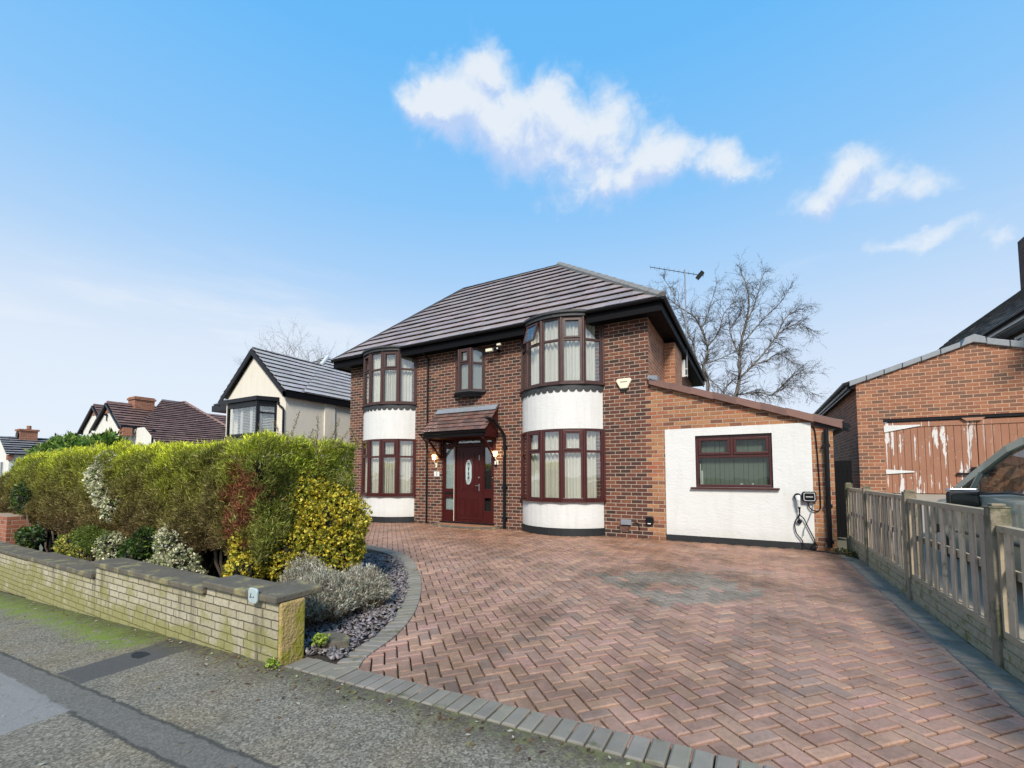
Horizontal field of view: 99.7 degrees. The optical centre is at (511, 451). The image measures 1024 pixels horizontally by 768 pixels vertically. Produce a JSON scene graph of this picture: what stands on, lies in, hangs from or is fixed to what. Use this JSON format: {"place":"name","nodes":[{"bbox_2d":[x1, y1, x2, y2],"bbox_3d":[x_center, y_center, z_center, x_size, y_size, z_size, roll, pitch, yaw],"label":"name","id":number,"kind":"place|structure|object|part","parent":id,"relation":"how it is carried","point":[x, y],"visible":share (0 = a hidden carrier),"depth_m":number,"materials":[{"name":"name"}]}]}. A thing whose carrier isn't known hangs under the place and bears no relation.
{"place":"outdoors","nodes":[
{"label":"outdoors","id":0,"kind":"place"},
{"bbox_2d":[0,592,662,767],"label":"pavement","id":1,"kind":"structure","parent":0,"point":[84,706],"depth_m":2.71,"materials":[{"name":"grey asphalt"}]},
{"bbox_2d":[131,651,150,657],"bbox_3d":[-3.313,1.833,3.857,0.240,0.028,0.110,-2,-4,29],"label":"stop tap cover","id":2,"kind":"object","parent":1,"relation":"on","point":[140,654],"visible":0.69,"depth_m":3.87,"materials":[{"name":"grey metal"}]},
{"bbox_2d":[263,657,284,669],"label":"weed","id":3,"kind":"object","parent":1,"relation":"on","point":[269,661],"visible":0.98,"depth_m":3.41,"materials":[{"name":"green plant"}]},
{"bbox_2d":[23,559,946,767],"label":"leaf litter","id":4,"kind":"object","parent":1,"relation":"on","point":[510,730],"visible":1,"depth_m":2.86,"materials":[{"name":"brown plant"}]},
{"bbox_2d":[0,527,715,767],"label":"driveway base","id":5,"kind":"object","parent":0,"point":[384,654],"visible":0.01,"depth_m":3.69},
{"bbox_2d":[331,262,849,551],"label":"brick house","id":6,"kind":"structure","parent":5,"relation":"on","point":[561,423],"depth_m":10.19,"materials":[{"name":"red brick"}]},
{"bbox_2d":[360,439,415,496],"bbox_3d":[-3.944,0.507,13.112,2.251,1.685,0.739,-2,-4,29],"label":"bay window","id":7,"kind":"structure","parent":6,"relation":"in","point":[386,472],"depth_m":12.84,"materials":[{"name":"brown glass"}]},
{"bbox_2d":[361,350,416,409],"bbox_3d":[-3.945,-2.169,13.262,2.251,1.605,0.735,-2,-4,29],"label":"bay window","id":8,"kind":"structure","parent":6,"relation":"in","point":[387,375],"depth_m":12.99,"materials":[{"name":"brown glass"}]},
{"bbox_2d":[453,347,485,397],"bbox_3d":[-1.233,-2.155,11.881,1.063,1.290,0.409,-2,-4,29],"label":"oriel window","id":9,"kind":"structure","parent":6,"relation":"in","point":[470,368],"depth_m":11.79,"materials":[{"name":"brown glass"}]},
{"bbox_2d":[485,343,501,352],"bbox_3d":[-0.439,-2.724,11.478,0.460,0.180,0.280,-2,-4,29],"label":"security light","id":10,"kind":"object","parent":6,"relation":"attached to","point":[496,349],"visible":1,"depth_m":11.41,"materials":[{"name":"beige plastic"}]},
{"bbox_2d":[493,451,498,464],"bbox_3d":[-0.434,0.181,11.396,0.113,0.350,0.135,-2,-4,29],"label":"wall lamp","id":11,"kind":"object","parent":6,"relation":"attached to","point":[495,454],"visible":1,"depth_m":11.37,"materials":[{"name":"beige plastic"}]},
{"bbox_2d":[519,316,604,393],"bbox_3d":[1.044,-2.330,10.428,2.251,1.605,0.831,-2,-4,29],"label":"bay window","id":12,"kind":"structure","parent":6,"relation":"in","point":[562,351],"depth_m":10.23,"materials":[{"name":"brown glass"}]},
{"bbox_2d":[519,429,606,502],"bbox_3d":[1.067,0.348,10.318,2.251,1.685,0.733,-2,-4,29],"label":"bay window","id":13,"kind":"structure","parent":6,"relation":"in","point":[561,463],"depth_m":10.07,"materials":[{"name":"brown glass"}]},
{"bbox_2d":[616,378,631,390],"bbox_3d":[2.555,-1.521,9.856,0.352,0.275,0.074,-2,-4,29],"label":"alarm box","id":14,"kind":"object","parent":6,"relation":"attached to","point":[623,384],"visible":1,"depth_m":9.83,"materials":[{"name":"beige plastic"}]},
{"bbox_2d":[619,525,628,531],"bbox_3d":[2.525,1.744,9.720,0.220,0.140,0.018,-2,-4,29],"label":"air brick","id":15,"kind":"object","parent":6,"relation":"attached to","point":[622,528],"visible":1,"depth_m":9.72,"materials":[{"name":"brick"}]},
{"bbox_2d":[621,519,639,529],"bbox_3d":[2.640,1.640,9.637,0.428,0.222,0.060,-2,-4,29],"label":"outdoor socket","id":16,"kind":"object","parent":6,"relation":"attached to","point":[626,522],"visible":1,"depth_m":9.65,"materials":[{"name":"white plastic"}]},
{"bbox_2d":[646,517,653,523],"bbox_3d":[3.006,1.512,9.425,0.160,0.150,0.085,-2,-4,29],"label":"black socket","id":17,"kind":"object","parent":6,"relation":"attached to","point":[649,520],"visible":1,"depth_m":9.39,"materials":[{"name":"plastic"}]},
{"bbox_2d":[651,266,703,376],"bbox_3d":[5.000,-3.940,13.017,1.602,3.544,0.487,-1,-3,10],"label":"tv aerial","id":18,"kind":"object","parent":6,"relation":"attached to","point":[698,277],"visible":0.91,"depth_m":12.83,"materials":[{"name":"black metal"}]},
{"bbox_2d":[691,433,779,489],"bbox_3d":[4.512,0.201,8.827,1.785,1.470,0.392,-2,-4,29],"label":"window","id":19,"kind":"structure","parent":6,"relation":"in","point":[739,460],"depth_m":8.81,"materials":[{"name":"brown glass"}]},
{"bbox_2d":[793,493,801,515],"bbox_3d":[5.355,0.994,8.090,0.124,0.412,0.134,-2,-4,29],"label":"charging plug","id":20,"kind":"object","parent":6,"relation":"attached to","point":[797,496],"visible":1,"depth_m":8.05,"materials":[{"name":"white plastic"}]},
{"bbox_2d":[800,515,817,548],"bbox_3d":[5.496,1.500,8.003,0.264,0.622,0.041,-1,-3,20],"label":"charging cable","id":21,"kind":"object","parent":6,"relation":"attached to","point":[811,534],"visible":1,"depth_m":7.97,"materials":[{"name":"black plastic"}]},
{"bbox_2d":[802,491,816,501],"bbox_3d":[5.522,0.847,8.028,0.216,0.190,0.093,-2,-4,29],"label":"car charger","id":22,"kind":"object","parent":6,"relation":"attached to","point":[808,496],"visible":1,"depth_m":7.99,"materials":[{"name":"black plastic"}]},
{"bbox_2d":[807,426,820,511],"bbox_3d":[5.604,0.321,8.047,0.222,1.600,0.060,-1,-3,11],"label":"supply cable","id":23,"kind":"object","parent":6,"relation":"attached to","point":[818,473],"visible":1,"depth_m":8.02,"materials":[{"name":"black plastic"}]},
{"bbox_2d":[794,516,858,558],"bbox_3d":[5.628,1.487,7.644,0.316,0.635,1.106,1,-3,-18],"label":"charging cable","id":24,"kind":"object","parent":6,"relation":"attached to","point":[803,542],"visible":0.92,"depth_m":8.01,"materials":[{"name":"black plastic"}]},
{"bbox_2d":[834,461,852,537],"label":"side gate","id":25,"kind":"structure","parent":6,"relation":"attached to","point":[841,471],"depth_m":10.01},
{"bbox_2d":[285,545,1023,767],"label":"paving edging","id":26,"kind":"object","parent":5,"relation":"on","point":[1007,687],"visible":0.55,"depth_m":2.84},
{"bbox_2d":[830,547,857,557],"bbox_3d":[5.761,1.752,7.407,0.329,0.179,0.528,0,-3,-2],"label":"weed patch","id":27,"kind":"object","parent":26,"relation":"on","point":[850,553],"visible":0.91,"depth_m":7.46,"materials":[{"name":"green plant"}]},
{"bbox_2d":[33,511,901,558],"bbox_3d":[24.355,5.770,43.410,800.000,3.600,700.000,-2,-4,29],"label":"ground","id":28,"kind":"structure","parent":0,"point":[841,542],"depth_m":9.87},
{"bbox_2d":[0,513,32,544],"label":"red brick pillar","id":29,"kind":"structure","parent":28,"relation":"on","point":[10,523],"depth_m":8.52,"materials":[{"name":"red brick"}]},
{"bbox_2d":[0,541,46,596],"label":"neighbour wall","id":30,"kind":"structure","parent":28,"relation":"on","point":[13,569],"depth_m":7.08,"materials":[{"name":"brick"}]},
{"bbox_2d":[0,426,49,476],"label":"dark roofed house","id":31,"kind":"structure","parent":28,"relation":"on","point":[12,448],"depth_m":29.63,"materials":[{"name":"brick"}]},
{"bbox_2d":[0,461,4,476],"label":"window","id":32,"kind":"structure","parent":31,"relation":"in","point":[2,463],"depth_m":29.41,"materials":[{"name":"white plastic"}]},
{"bbox_2d":[24,427,135,455],"bbox_3d":[-14.526,0.820,14.541,6.819,3.188,2.118,-2,-4,29],"label":"laurel bush","id":33,"kind":"object","parent":28,"relation":"on","point":[58,442],"visible":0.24,"depth_m":13.71,"materials":[{"name":"green plant"}]},
{"bbox_2d":[77,396,225,459],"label":"gabled house","id":34,"kind":"structure","parent":28,"relation":"on","point":[145,420],"depth_m":22.19,"materials":[{"name":"brown tile"}]},
{"bbox_2d":[24,552,322,665],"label":"garden wall","id":35,"kind":"structure","parent":28,"relation":"on","point":[223,614],"depth_m":4.26,"materials":[{"name":"brick"}]},
{"bbox_2d":[248,587,258,603],"bbox_3d":[-2.152,1.201,3.593,0.124,0.124,0.022,-2,-4,29],"label":"broken lamp cover","id":36,"kind":"object","parent":35,"relation":"on","point":[253,595],"visible":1,"depth_m":3.58,"materials":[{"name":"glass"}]},
{"bbox_2d":[212,347,350,496],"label":"rendered house","id":37,"kind":"structure","parent":28,"relation":"on","point":[264,389],"depth_m":16.03,"materials":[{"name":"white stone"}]},
{"bbox_2d":[219,403,276,438],"bbox_3d":[-9.536,-1.047,15.598,2.730,1.140,0.648,-2,-4,29],"label":"bay window","id":38,"kind":"structure","parent":37,"relation":"in","point":[249,418],"depth_m":15.34,"materials":[{"name":"white glass"}]},
{"bbox_2d":[235,322,336,364],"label":"bare tree","id":39,"kind":"object","parent":28,"relation":"on","point":[295,350],"visible":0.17,"depth_m":40.53,"materials":[{"name":"brown plant"}]},
{"bbox_2d":[303,549,408,663],"bbox_3d":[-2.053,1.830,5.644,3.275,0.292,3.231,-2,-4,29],"label":"slate chippings","id":40,"kind":"object","parent":28,"relation":"on","point":[375,612],"visible":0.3,"depth_m":4.50,"materials":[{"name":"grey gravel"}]},
{"bbox_2d":[8,480,47,548],"bbox_3d":[-9.421,1.499,8.393,1.751,1.902,0.523,-3,-4,40],"label":"dark leafy shrub","id":41,"kind":"object","parent":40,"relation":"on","point":[31,536],"visible":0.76,"depth_m":8.14,"materials":[{"name":"green plant"}]},
{"bbox_2d":[51,532,97,560],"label":"yellow shrub","id":42,"kind":"object","parent":40,"relation":"on","point":[62,545],"visible":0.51,"depth_m":6.94,"materials":[{"name":"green plant"}]},
{"bbox_2d":[69,523,112,560],"bbox_3d":[-6.474,1.650,6.654,1.071,1.117,0.469,-2,-4,29],"label":"drooping conifer","id":43,"kind":"object","parent":40,"relation":"on","point":[86,542],"visible":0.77,"depth_m":6.55,"materials":[{"name":"green plant"}]},
{"bbox_2d":[81,450,128,529],"bbox_3d":[-6.594,1.094,7.006,1.224,2.246,0.475,-2,-4,29],"label":"variegated shrub","id":44,"kind":"object","parent":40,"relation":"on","point":[95,482],"visible":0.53,"depth_m":6.84,"materials":[{"name":"white plant"}]},
{"bbox_2d":[91,531,128,560],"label":"variegated shrub","id":45,"kind":"object","parent":40,"relation":"on","point":[109,550],"visible":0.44,"depth_m":6.37,"materials":[{"name":"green plant"}]},
{"bbox_2d":[116,526,160,560],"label":"dark ivy","id":46,"kind":"object","parent":40,"relation":"on","point":[139,548],"visible":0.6,"depth_m":6.02,"materials":[{"name":"green plant"}]},
{"bbox_2d":[143,524,209,575],"bbox_3d":[-4.415,1.491,5.724,1.305,1.111,0.534,-2,-4,29],"label":"variegated shrub","id":47,"kind":"object","parent":40,"relation":"on","point":[173,555],"visible":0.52,"depth_m":5.61,"materials":[{"name":"white plant"}]},
{"bbox_2d":[0,411,366,582],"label":"conifer hedge","id":48,"kind":"object","parent":40,"relation":"on","point":[212,494],"visible":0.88,"depth_m":5.79,"materials":[{"name":"green plant"}]},
{"bbox_2d":[221,460,372,581],"bbox_3d":[-2.667,0.951,5.571,1.662,1.887,1.193,1,-3,-20],"label":"golden shrub","id":49,"kind":"object","parent":40,"relation":"on","point":[330,538],"visible":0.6,"depth_m":5.26,"materials":[{"name":"yellow plant"}]},
{"bbox_2d":[277,551,327,582],"bbox_3d":[-2.395,1.496,4.973,0.692,0.697,0.676,-2,-4,29],"label":"lavender bush","id":50,"kind":"object","parent":40,"relation":"on","point":[295,571],"visible":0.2,"depth_m":4.93,"materials":[{"name":"grey plant"}]},
{"bbox_2d":[311,632,329,650],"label":"weed","id":51,"kind":"object","parent":40,"relation":"on","point":[319,638],"visible":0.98,"depth_m":3.68,"materials":[{"name":"green plant"}]},
{"bbox_2d":[293,563,360,627],"bbox_3d":[-1.981,1.492,4.526,0.826,0.621,0.788,-2,-4,29],"label":"lavender bush","id":52,"kind":"object","parent":40,"relation":"on","point":[322,604],"visible":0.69,"depth_m":4.41,"materials":[{"name":"grey plant"}]},
{"bbox_2d":[319,632,349,650],"bbox_3d":[-1.586,1.693,3.841,0.342,0.095,0.200,-2,-4,29],"label":"stepping stone","id":53,"kind":"object","parent":40,"relation":"on","point":[339,639],"visible":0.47,"depth_m":3.77,"materials":[{"name":"beige stone"}]},
{"bbox_2d":[328,562,394,613],"bbox_3d":[-1.738,1.533,4.911,0.801,0.541,0.801,-2,-4,29],"label":"lavender bush","id":54,"kind":"object","parent":40,"relation":"on","point":[372,588],"visible":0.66,"depth_m":4.82,"materials":[{"name":"grey plant"}]},
{"bbox_2d":[648,254,831,406],"bbox_3d":[10.887,-3.762,21.635,8.704,13.043,3.377,-2,-4,29],"label":"birch tree","id":55,"kind":"object","parent":28,"relation":"on","point":[740,344],"visible":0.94,"depth_m":21.35,"materials":[{"name":"grey plant"}]},
{"bbox_2d":[844,483,1023,683],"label":"picket fence","id":56,"kind":"object","parent":28,"relation":"on","point":[991,633],"visible":0.91,"depth_m":3.78,"materials":[{"name":"weathered wood"},{"name":"concrete"}]},
{"bbox_2d":[889,237,1023,465],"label":"neighbour house","id":57,"kind":"structure","parent":28,"relation":"on","point":[1004,320],"depth_m":13.84,"materials":[{"name":"brick"}]},
{"bbox_2d":[1014,333,1023,340],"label":"window","id":58,"kind":"structure","parent":57,"relation":"in","point":[1021,337],"depth_m":11.52,"materials":[{"name":"white plastic"}]},
{"bbox_2d":[0,0,1023,441],"label":"sky","id":59,"kind":"structure","parent":0,"point":[181,181],"materials":[{"name":"blue"}]},
{"bbox_2d":[358,522,1023,767],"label":"driveway","id":60,"kind":"structure","parent":0,"point":[863,674],"depth_m":3.46,"materials":[{"name":"red brick"}]},
{"bbox_2d":[880,493,1023,637],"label":"neighbour drive","id":61,"kind":"structure","parent":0,"point":[937,497],"depth_m":4.88,"materials":[{"name":"concrete"}]},
{"bbox_2d":[813,334,1023,510],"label":"brick garage","id":62,"kind":"structure","parent":61,"relation":"on","point":[973,382],"depth_m":10.46,"materials":[{"name":"red brick"}]},
{"bbox_2d":[883,419,977,493],"bbox_3d":[10.233,0.140,10.401,1.950,1.760,0.120,-2,-4,29],"label":"garage door","id":63,"kind":"structure","parent":62,"relation":"in","point":[930,457],"depth_m":10.49,"materials":[{"name":"brown wood"}]},
{"bbox_2d":[976,417,1023,465],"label":"garage door","id":64,"kind":"structure","parent":62,"relation":"in","point":[993,434],"depth_m":9.95,"materials":[{"name":"brown wood"}]},
{"bbox_2d":[929,436,1023,571],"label":"parked car","id":65,"kind":"object","parent":61,"relation":"on","point":[997,477],"visible":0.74,"depth_m":4.61,"materials":[{"name":"paint"}]},
{"bbox_3d":[4.954,0.198,4.200,0.197,0.620,2.730,-2,-4,29],"label":"side window","id":66,"kind":"part","parent":65,"relation":"part of","materials":[{"name":"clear glass"}]}
]}

